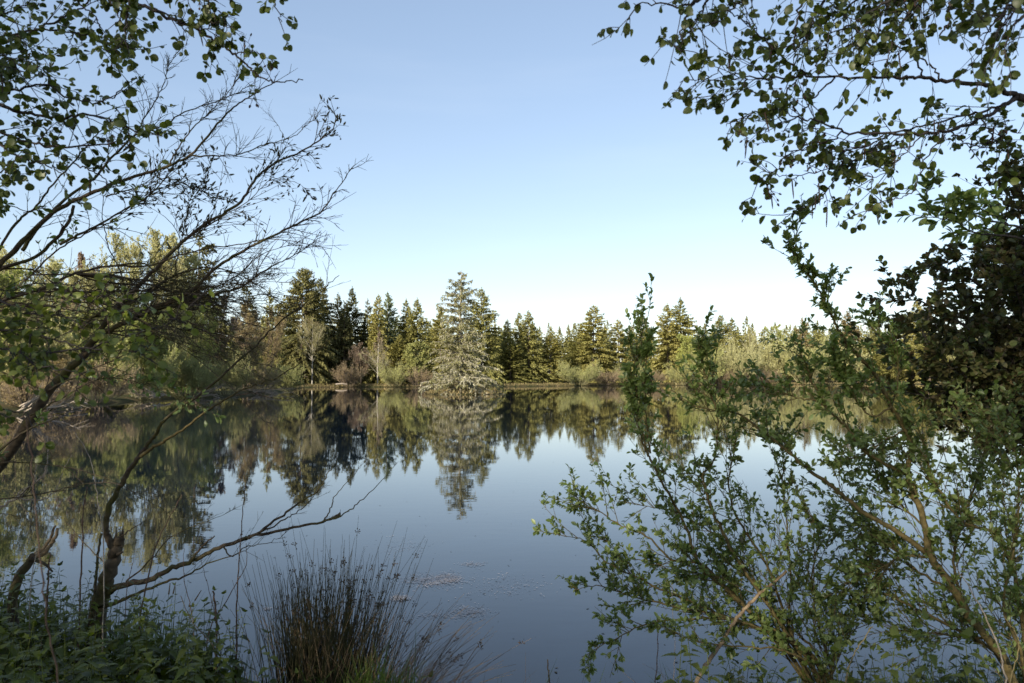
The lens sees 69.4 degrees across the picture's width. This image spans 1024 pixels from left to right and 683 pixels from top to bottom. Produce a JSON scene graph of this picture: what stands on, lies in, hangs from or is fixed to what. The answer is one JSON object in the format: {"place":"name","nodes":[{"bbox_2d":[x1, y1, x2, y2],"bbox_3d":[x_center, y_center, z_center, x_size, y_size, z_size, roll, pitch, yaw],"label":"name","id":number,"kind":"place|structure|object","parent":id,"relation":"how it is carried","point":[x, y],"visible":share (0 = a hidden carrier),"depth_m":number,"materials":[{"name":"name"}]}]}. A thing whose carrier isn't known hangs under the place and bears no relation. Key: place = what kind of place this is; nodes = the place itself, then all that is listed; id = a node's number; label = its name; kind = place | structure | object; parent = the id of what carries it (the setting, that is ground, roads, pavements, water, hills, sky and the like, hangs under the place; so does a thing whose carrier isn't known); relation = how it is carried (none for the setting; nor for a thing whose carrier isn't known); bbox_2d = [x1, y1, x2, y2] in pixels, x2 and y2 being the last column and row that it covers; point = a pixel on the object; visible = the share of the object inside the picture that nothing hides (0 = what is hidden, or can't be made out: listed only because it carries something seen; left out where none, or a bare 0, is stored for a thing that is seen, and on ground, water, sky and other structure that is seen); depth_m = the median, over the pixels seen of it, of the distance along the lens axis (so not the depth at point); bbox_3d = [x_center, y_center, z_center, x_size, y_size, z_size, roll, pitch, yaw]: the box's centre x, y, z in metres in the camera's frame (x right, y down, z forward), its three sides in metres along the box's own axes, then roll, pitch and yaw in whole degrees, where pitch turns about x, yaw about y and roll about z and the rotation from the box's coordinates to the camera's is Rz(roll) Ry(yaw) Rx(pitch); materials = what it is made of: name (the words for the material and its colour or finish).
{"place":"outdoors","nodes":[
{"label":"outdoors","id":0,"kind":"place"},
{"bbox_2d":[0,379,1020,682],"bbox_3d":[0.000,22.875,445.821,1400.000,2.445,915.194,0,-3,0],"label":"ground","id":1,"kind":"structure","parent":0,"point":[126,397],"depth_m":77.01,"materials":[{"name":"soil"}]},
{"bbox_2d":[0,266,51,357],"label":"willow tree","id":2,"kind":"object","parent":1,"relation":"on","point":[15,274],"visible":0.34,"depth_m":38.82,"materials":[{"name":"green plant"}]},
{"bbox_2d":[11,560,48,644],"bbox_3d":[-3.300,1.845,5.083,0.281,0.684,0.139,1,-3,-22],"label":"nettle","id":3,"kind":"object","parent":1,"relation":"on","point":[35,606],"visible":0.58,"depth_m":5.07,"materials":[{"name":"green plant"}]},
{"bbox_2d":[7,525,58,645],"bbox_3d":[-3.319,1.725,5.109,0.339,0.898,0.092,0,-3,5],"label":"forked stump","id":4,"kind":"object","parent":1,"relation":"on","point":[25,567],"visible":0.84,"depth_m":5.11,"materials":[{"name":"brown wood"}]},
{"bbox_2d":[23,411,58,682],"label":"dead stalk","id":5,"kind":"object","parent":1,"relation":"on","point":[55,661],"visible":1,"depth_m":1.68,"materials":[{"name":"brown plant"}]},
{"bbox_2d":[0,244,86,406],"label":"willow tree","id":6,"kind":"object","parent":1,"relation":"on","point":[54,264],"visible":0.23,"depth_m":43.85,"materials":[{"name":"green plant"}]},
{"bbox_2d":[0,360,90,410],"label":"scrub bush","id":7,"kind":"object","parent":1,"relation":"on","point":[14,396],"visible":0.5,"depth_m":43.86,"materials":[{"name":"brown plant"}]},
{"bbox_2d":[35,351,82,399],"bbox_3d":[-32.548,2.174,52.282,4.799,3.964,6.443,2,-4,-41],"label":"budding tree","id":8,"kind":"object","parent":1,"relation":"on","point":[63,358],"visible":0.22,"depth_m":52.36,"materials":[{"name":"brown plant"}]},
{"bbox_2d":[51,252,104,337],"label":"budding tree","id":9,"kind":"object","parent":1,"relation":"on","point":[81,257],"visible":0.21,"depth_m":66.44,"materials":[{"name":"green plant"}]},
{"bbox_2d":[53,304,121,395],"bbox_3d":[-34.084,0.765,58.742,5.430,7.376,5.796,2,-3,-34],"label":"alder tree","id":10,"kind":"object","parent":1,"relation":"on","point":[79,340],"visible":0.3,"depth_m":57.75,"materials":[{"name":"green plant"}]},
{"bbox_2d":[75,433,104,671],"bbox_3d":[-2.656,1.367,4.642,0.215,1.583,0.016,0,-3,0],"label":"dead stalk","id":11,"kind":"object","parent":1,"relation":"on","point":[103,551],"visible":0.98,"depth_m":4.64,"materials":[{"name":"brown wood"}]},
{"bbox_2d":[48,257,142,392],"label":"willow tree","id":12,"kind":"object","parent":1,"relation":"on","point":[85,280],"visible":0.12,"depth_m":66.25,"materials":[{"name":"green plant"}]},
{"bbox_2d":[53,351,139,402],"bbox_3d":[-31.134,2.602,55.413,5.696,3.970,6.100,-1,-3,20],"label":"scrub bush","id":13,"kind":"object","parent":1,"relation":"on","point":[101,385],"visible":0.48,"depth_m":55.43,"materials":[{"name":"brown plant"}]},
{"bbox_2d":[92,533,102,654],"bbox_3d":[-2.765,1.731,4.926,0.049,0.900,0.026,0,-3,0],"label":"dead stalk","id":14,"kind":"object","parent":1,"relation":"on","point":[95,582],"visible":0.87,"depth_m":4.93,"materials":[{"name":"brown plant"}]},
{"bbox_2d":[41,577,211,668],"bbox_3d":[-2.597,1.924,5.197,0.919,0.666,0.988,-2,-3,36],"label":"grass tuft","id":15,"kind":"object","parent":1,"relation":"on","point":[156,636],"visible":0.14,"depth_m":5.16,"materials":[{"name":"green plant"}]},
{"bbox_2d":[89,228,187,391],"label":"willow tree","id":16,"kind":"object","parent":1,"relation":"on","point":[170,240],"visible":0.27,"depth_m":69.99,"materials":[{"name":"green plant"}]},
{"bbox_2d":[110,336,180,399],"bbox_3d":[-32.345,2.015,65.292,5.929,6.220,5.540,3,-4,-44],"label":"willow bush","id":17,"kind":"object","parent":1,"relation":"on","point":[127,363],"visible":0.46,"depth_m":64.37,"materials":[{"name":"green plant"}]},
{"bbox_2d":[116,316,179,396],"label":"alder tree","id":18,"kind":"object","parent":1,"relation":"on","point":[144,369],"visible":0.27,"depth_m":65.61,"materials":[{"name":"green plant"}]},
{"bbox_2d":[0,0,302,462],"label":"alder tree","id":19,"kind":"object","parent":1,"relation":"on","point":[17,367],"visible":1,"depth_m":2.89,"materials":[{"name":"green plant"}]},
{"bbox_2d":[141,245,211,393],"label":"willow tree","id":20,"kind":"object","parent":1,"relation":"on","point":[194,260],"visible":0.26,"depth_m":72.56,"materials":[{"name":"green plant"}]},
{"bbox_2d":[0,33,371,528],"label":"leaning willow","id":21,"kind":"object","parent":1,"relation":"on","point":[15,442],"visible":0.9,"depth_m":4.18,"materials":[{"name":"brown plant"}]},
{"bbox_2d":[0,436,71,509],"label":"dead branch","id":22,"kind":"object","parent":21,"relation":"attached to","point":[18,494],"visible":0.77,"depth_m":4.26,"materials":[{"name":"brown wood"}]},
{"bbox_2d":[154,348,219,397],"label":"willow bush","id":23,"kind":"object","parent":1,"relation":"on","point":[194,373],"visible":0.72,"depth_m":70.78,"materials":[{"name":"green plant"}]},
{"bbox_2d":[179,299,221,390],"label":"willow tree","id":24,"kind":"object","parent":1,"relation":"on","point":[206,343],"visible":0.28,"depth_m":77.56,"materials":[{"name":"green plant"}]},
{"bbox_2d":[180,229,238,390],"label":"spruce tree","id":25,"kind":"object","parent":1,"relation":"on","point":[199,243],"visible":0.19,"depth_m":84.59,"materials":[{"name":"green plant"}]},
{"bbox_2d":[203,590,228,680],"bbox_3d":[-1.767,1.807,4.384,0.138,0.678,0.211,2,-3,-40],"label":"nettle","id":26,"kind":"object","parent":1,"relation":"on","point":[214,634],"visible":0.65,"depth_m":4.38,"materials":[{"name":"green plant"}]},
{"bbox_2d":[199,343,254,394],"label":"willow bush","id":27,"kind":"object","parent":1,"relation":"on","point":[233,377],"visible":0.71,"depth_m":76.28,"materials":[{"name":"green plant"}]},
{"bbox_2d":[210,294,246,387],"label":"budding tree","id":28,"kind":"object","parent":1,"relation":"on","point":[232,325],"visible":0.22,"depth_m":87.84,"materials":[{"name":"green plant"}]},
{"bbox_2d":[82,237,398,663],"bbox_3d":[-1.816,0.798,4.854,2.198,2.853,0.434,-1,-3,17],"label":"broken sapling","id":29,"kind":"object","parent":1,"relation":"on","point":[115,545],"visible":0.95,"depth_m":4.90,"materials":[{"name":"brown plant"}]},
{"bbox_2d":[235,452,253,682],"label":"dead stalk","id":30,"kind":"object","parent":1,"relation":"on","point":[241,534],"visible":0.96,"depth_m":4.53,"materials":[{"name":"brown plant"}]},
{"bbox_2d":[225,336,267,389],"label":"budding tree","id":31,"kind":"object","parent":1,"relation":"on","point":[254,350],"visible":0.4,"depth_m":90.27,"materials":[{"name":"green plant"}]},
{"bbox_2d":[228,282,269,386],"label":"spruce tree","id":32,"kind":"object","parent":1,"relation":"on","point":[253,297],"visible":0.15,"depth_m":111.95,"materials":[{"name":"green plant"}]},
{"bbox_2d":[232,302,266,386],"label":"budding tree","id":33,"kind":"object","parent":1,"relation":"on","point":[252,328],"visible":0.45,"depth_m":104.10,"materials":[{"name":"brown plant"}]},
{"bbox_2d":[240,357,287,392],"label":"scrub bush","id":34,"kind":"object","parent":1,"relation":"on","point":[265,372],"visible":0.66,"depth_m":86.52,"materials":[{"name":"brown plant"}]},
{"bbox_2d":[258,628,279,682],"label":"nettle","id":35,"kind":"object","parent":1,"relation":"on","point":[273,657],"visible":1,"depth_m":3.92,"materials":[{"name":"green plant"}]},
{"bbox_2d":[255,287,285,385],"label":"spruce tree","id":36,"kind":"object","parent":1,"relation":"on","point":[270,322],"visible":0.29,"depth_m":122.03,"materials":[{"name":"green plant"}]},
{"bbox_2d":[253,308,288,386],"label":"budding tree","id":37,"kind":"object","parent":1,"relation":"on","point":[276,337],"visible":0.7,"depth_m":112.12,"materials":[{"name":"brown plant"}]},
{"bbox_2d":[266,361,305,390],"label":"willow bush","id":38,"kind":"object","parent":1,"relation":"on","point":[292,373],"visible":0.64,"depth_m":102.83,"materials":[{"name":"green plant"}]},
{"bbox_2d":[268,267,337,384],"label":"spruce tree","id":39,"kind":"object","parent":1,"relation":"on","point":[295,355],"visible":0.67,"depth_m":142.18,"materials":[{"name":"green plant"}]},
{"bbox_2d":[295,314,327,384],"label":"bare tree","id":40,"kind":"object","parent":1,"relation":"on","point":[319,333],"visible":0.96,"depth_m":139.11,"materials":[{"name":"grey plant"}]},
{"bbox_2d":[300,276,341,383],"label":"spruce tree","id":41,"kind":"object","parent":1,"relation":"on","point":[328,318],"visible":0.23,"depth_m":152.47,"materials":[{"name":"green plant"}]},
{"bbox_2d":[329,293,349,382],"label":"spruce tree","id":42,"kind":"object","parent":1,"relation":"on","point":[337,305],"visible":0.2,"depth_m":158.11,"materials":[{"name":"green plant"}]},
{"bbox_2d":[326,303,365,383],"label":"spruce tree","id":43,"kind":"object","parent":1,"relation":"on","point":[347,330],"visible":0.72,"depth_m":149.70,"materials":[{"name":"green plant"}]},
{"bbox_2d":[329,358,368,386],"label":"scrub bush","id":44,"kind":"object","parent":1,"relation":"on","point":[345,373],"visible":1,"depth_m":139.81,"materials":[{"name":"brown plant"}]},
{"bbox_2d":[330,286,369,382],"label":"spruce tree","id":45,"kind":"object","parent":1,"relation":"on","point":[355,314],"visible":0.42,"depth_m":156.04,"materials":[{"name":"green plant"}]},
{"bbox_2d":[345,342,370,383],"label":"budding tree","id":46,"kind":"object","parent":1,"relation":"on","point":[357,359],"visible":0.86,"depth_m":146.71,"materials":[{"name":"brown plant"}]},
{"bbox_2d":[296,633,430,682],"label":"grass tuft","id":47,"kind":"object","parent":1,"relation":"on","point":[371,680],"visible":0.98,"depth_m":4.20,"materials":[{"name":"green plant"}]},
{"bbox_2d":[359,298,379,379],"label":"spruce tree","id":48,"kind":"object","parent":1,"relation":"on","point":[369,308],"visible":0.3,"depth_m":157.98,"materials":[{"name":"green plant"}]},
{"bbox_2d":[212,512,531,682],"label":"rush clump","id":49,"kind":"object","parent":1,"relation":"on","point":[315,652],"visible":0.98,"depth_m":4.45,"materials":[{"name":"green plant"}]},
{"bbox_2d":[357,330,390,383],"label":"bare tree","id":50,"kind":"object","parent":1,"relation":"on","point":[376,352],"visible":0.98,"depth_m":144.79,"materials":[{"name":"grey plant"}]},
{"bbox_2d":[359,294,394,383],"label":"spruce tree","id":51,"kind":"object","parent":1,"relation":"on","point":[373,335],"visible":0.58,"depth_m":151.76,"materials":[{"name":"green plant"}]},
{"bbox_2d":[372,292,401,382],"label":"spruce tree","id":52,"kind":"object","parent":1,"relation":"on","point":[390,314],"visible":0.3,"depth_m":156.01,"materials":[{"name":"green plant"}]},
{"bbox_2d":[376,357,411,385],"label":"willow bush","id":53,"kind":"object","parent":1,"relation":"on","point":[397,376],"visible":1,"depth_m":140.17,"materials":[{"name":"green plant"}]},
{"bbox_2d":[376,334,413,383],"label":"spruce tree","id":54,"kind":"object","parent":1,"relation":"on","point":[397,351],"visible":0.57,"depth_m":149.48,"materials":[{"name":"green plant"}]},
{"bbox_2d":[394,298,425,382],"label":"spruce tree","id":55,"kind":"object","parent":1,"relation":"on","point":[401,325],"visible":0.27,"depth_m":160.09,"materials":[{"name":"green plant"}]},
{"bbox_2d":[401,341,430,383],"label":"alder tree","id":56,"kind":"object","parent":1,"relation":"on","point":[415,348],"visible":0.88,"depth_m":146.43,"materials":[{"name":"green plant"}]},
{"bbox_2d":[400,298,435,382],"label":"spruce tree","id":57,"kind":"object","parent":1,"relation":"on","point":[413,330],"visible":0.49,"depth_m":157.77,"materials":[{"name":"green plant"}]},
{"bbox_2d":[403,365,435,385],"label":"scrub bush","id":58,"kind":"object","parent":1,"relation":"on","point":[425,375],"visible":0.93,"depth_m":140.36,"materials":[{"name":"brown plant"}]},
{"bbox_2d":[418,306,454,383],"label":"spruce tree","id":59,"kind":"object","parent":1,"relation":"on","point":[437,324],"visible":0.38,"depth_m":149.33,"materials":[{"name":"green plant"}]},
{"bbox_2d":[418,270,504,394],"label":"island spruce","id":60,"kind":"object","parent":1,"relation":"on","point":[450,376],"visible":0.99,"depth_m":85.90,"materials":[{"name":"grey plant"}]},
{"bbox_2d":[455,288,507,386],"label":"spruce tree","id":61,"kind":"object","parent":1,"relation":"on","point":[481,326],"visible":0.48,"depth_m":149.63,"materials":[{"name":"green plant"}]},
{"bbox_2d":[0,281,977,385],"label":"conifer wood","id":62,"kind":"object","parent":1,"relation":"on","point":[569,340],"visible":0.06,"depth_m":225.28,"materials":[{"name":"green plant"}]},
{"bbox_2d":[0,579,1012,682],"bbox_3d":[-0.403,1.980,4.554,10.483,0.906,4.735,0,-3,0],"label":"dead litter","id":63,"kind":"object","parent":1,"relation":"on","point":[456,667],"visible":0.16,"depth_m":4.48,"materials":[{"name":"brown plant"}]},
{"bbox_2d":[492,319,521,382],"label":"spruce tree","id":64,"kind":"object","parent":1,"relation":"on","point":[505,325],"visible":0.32,"depth_m":159.70,"materials":[{"name":"green plant"}]},
{"bbox_2d":[0,548,1022,682],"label":"nettle bed","id":65,"kind":"object","parent":1,"relation":"on","point":[143,666],"visible":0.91,"depth_m":4.29,"materials":[{"name":"green plant"}]},
{"bbox_2d":[491,336,536,383],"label":"spruce tree","id":66,"kind":"object","parent":1,"relation":"on","point":[514,362],"visible":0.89,"depth_m":155.32,"materials":[{"name":"green plant"}]},
{"bbox_2d":[506,310,553,382],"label":"spruce tree","id":67,"kind":"object","parent":1,"relation":"on","point":[533,350],"visible":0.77,"depth_m":159.41,"materials":[{"name":"green plant"}]},
{"bbox_2d":[536,333,574,382],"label":"spruce tree","id":68,"kind":"object","parent":1,"relation":"on","point":[554,348],"visible":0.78,"depth_m":163.33,"materials":[{"name":"green plant"}]},
{"bbox_2d":[560,335,589,381],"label":"spruce tree","id":69,"kind":"object","parent":1,"relation":"on","point":[573,355],"visible":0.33,"depth_m":177.42,"materials":[{"name":"green plant"}]},
{"bbox_2d":[555,357,603,384],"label":"willow bush","id":70,"kind":"object","parent":1,"relation":"on","point":[588,375],"visible":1,"depth_m":156.75,"materials":[{"name":"green plant"}]},
{"bbox_2d":[563,305,621,382],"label":"spruce tree","id":71,"kind":"object","parent":1,"relation":"on","point":[603,354],"visible":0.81,"depth_m":171.26,"materials":[{"name":"green plant"}]},
{"bbox_2d":[592,368,622,384],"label":"scrub bush","id":72,"kind":"object","parent":1,"relation":"on","point":[602,377],"visible":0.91,"depth_m":160.83,"materials":[{"name":"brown plant"}]},
{"bbox_2d":[287,381,942,394],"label":"bank grass","id":73,"kind":"structure","parent":1,"relation":"on","point":[467,390],"depth_m":141.41,"materials":[{"name":"green plant"}]},
{"bbox_2d":[597,318,639,382],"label":"spruce tree","id":74,"kind":"object","parent":1,"relation":"on","point":[619,347],"visible":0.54,"depth_m":175.37,"materials":[{"name":"green plant"}]},
{"bbox_2d":[644,303,684,382],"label":"spruce tree","id":75,"kind":"object","parent":1,"relation":"on","point":[662,348],"visible":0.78,"depth_m":179.22,"materials":[{"name":"green plant"}]},
{"bbox_2d":[664,358,693,384],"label":"willow bush","id":76,"kind":"object","parent":1,"relation":"on","point":[672,376],"visible":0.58,"depth_m":167.50,"materials":[{"name":"green plant"}]},
{"bbox_2d":[661,623,699,682],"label":"nettle","id":77,"kind":"object","parent":1,"relation":"on","point":[685,648],"visible":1,"depth_m":3.23,"materials":[{"name":"green plant"}]},
{"bbox_2d":[659,297,704,382],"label":"spruce tree","id":78,"kind":"object","parent":1,"relation":"on","point":[681,320],"visible":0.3,"depth_m":182.25,"materials":[{"name":"green plant"}]},
{"bbox_2d":[675,333,696,371],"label":"alder tree","id":79,"kind":"object","parent":1,"relation":"on","point":[685,348],"visible":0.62,"depth_m":174.77,"materials":[{"name":"green plant"}]},
{"bbox_2d":[676,621,705,682],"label":"nettle","id":80,"kind":"object","parent":1,"relation":"on","point":[696,664],"visible":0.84,"depth_m":3.38,"materials":[{"name":"green plant"}]},
{"bbox_2d":[687,343,730,384],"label":"willow bush","id":81,"kind":"object","parent":1,"relation":"on","point":[718,362],"visible":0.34,"depth_m":169.63,"materials":[{"name":"green plant"}]},
{"bbox_2d":[704,314,734,381],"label":"spruce tree","id":82,"kind":"object","parent":1,"relation":"on","point":[723,327],"visible":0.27,"depth_m":189.82,"materials":[{"name":"green plant"}]},
{"bbox_2d":[531,273,922,682],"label":"willow shrub","id":83,"kind":"object","parent":1,"relation":"on","point":[634,387],"visible":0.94,"depth_m":4.01,"materials":[{"name":"green plant"}]},
{"bbox_2d":[716,318,751,381],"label":"spruce tree","id":84,"kind":"object","parent":1,"relation":"on","point":[737,336],"visible":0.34,"depth_m":189.12,"materials":[{"name":"green plant"}]},
{"bbox_2d":[694,570,786,682],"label":"broken stick","id":85,"kind":"object","parent":1,"relation":"on","point":[733,623],"visible":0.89,"depth_m":3.84,"materials":[{"name":"brown wood"}]},
{"bbox_2d":[717,324,763,383],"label":"willow bush","id":86,"kind":"object","parent":1,"relation":"on","point":[732,361],"visible":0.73,"depth_m":171.66,"materials":[{"name":"green plant"}]},
{"bbox_2d":[742,336,804,381],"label":"willow bush","id":87,"kind":"object","parent":1,"relation":"on","point":[771,362],"visible":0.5,"depth_m":183.69,"materials":[{"name":"green plant"}]},
{"bbox_2d":[779,323,831,383],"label":"willow bush","id":88,"kind":"object","parent":1,"relation":"on","point":[810,357],"visible":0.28,"depth_m":179.78,"materials":[{"name":"green plant"}]},
{"bbox_2d":[592,0,1023,233],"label":"alder tree","id":89,"kind":"object","parent":1,"relation":"on","point":[869,15],"visible":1,"depth_m":2.88,"materials":[{"name":"green plant"}]},
{"bbox_2d":[809,339,874,381],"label":"willow bush","id":90,"kind":"object","parent":1,"relation":"on","point":[859,367],"visible":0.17,"depth_m":190.96,"materials":[{"name":"green plant"}]},
{"bbox_2d":[661,194,1023,682],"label":"willow shrub","id":91,"kind":"object","parent":1,"relation":"on","point":[1011,593],"visible":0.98,"depth_m":3.73,"materials":[{"name":"green plant"}]},
{"bbox_2d":[862,342,896,375],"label":"alder tree","id":92,"kind":"object","parent":1,"relation":"on","point":[879,363],"visible":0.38,"depth_m":198.51,"materials":[{"name":"green plant"}]},
{"bbox_2d":[870,625,909,682],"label":"nettle","id":93,"kind":"object","parent":1,"relation":"on","point":[894,632],"visible":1,"depth_m":2.81,"materials":[{"name":"green plant"}]},
{"bbox_2d":[894,298,939,380],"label":"spruce tree","id":94,"kind":"object","parent":1,"relation":"on","point":[917,306],"visible":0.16,"depth_m":211.69,"materials":[{"name":"green plant"}]},
{"bbox_2d":[911,608,950,682],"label":"nettle","id":95,"kind":"object","parent":1,"relation":"on","point":[932,657],"visible":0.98,"depth_m":2.91,"materials":[{"name":"green plant"}]},
{"bbox_2d":[843,147,1023,465],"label":"dark leafy tree","id":96,"kind":"object","parent":1,"relation":"on","point":[990,356],"visible":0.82,"depth_m":4.22,"materials":[{"name":"green plant"}]},
{"bbox_2d":[945,626,986,682],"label":"nettle","id":97,"kind":"object","parent":1,"relation":"on","point":[967,632],"visible":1,"depth_m":2.60,"materials":[{"name":"green plant"}]},
{"bbox_2d":[0,384,1023,682],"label":"water","id":98,"kind":"structure","parent":0,"point":[508,454],"depth_m":11.48,"materials":[{"name":"blue liquid"}]},
{"bbox_2d":[17,381,87,411],"bbox_3d":[-25.359,3.010,41.020,4.364,1.912,1.983,0,-3,0],"label":"fallen branch","id":99,"kind":"object","parent":98,"relation":"on","point":[28,403],"visible":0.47,"depth_m":41.12,"materials":[{"name":"brown wood"}]},
{"bbox_2d":[261,536,560,620],"bbox_3d":[-0.653,2.473,8.066,2.835,0.008,3.362,0,-3,9],"label":"pollen film","id":100,"kind":"object","parent":98,"relation":"on","point":[451,576],"visible":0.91,"depth_m":7.51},
{"bbox_2d":[0,0,1023,373],"label":"sky","id":101,"kind":"structure","parent":0,"point":[515,152],"materials":[{"name":"blue"}]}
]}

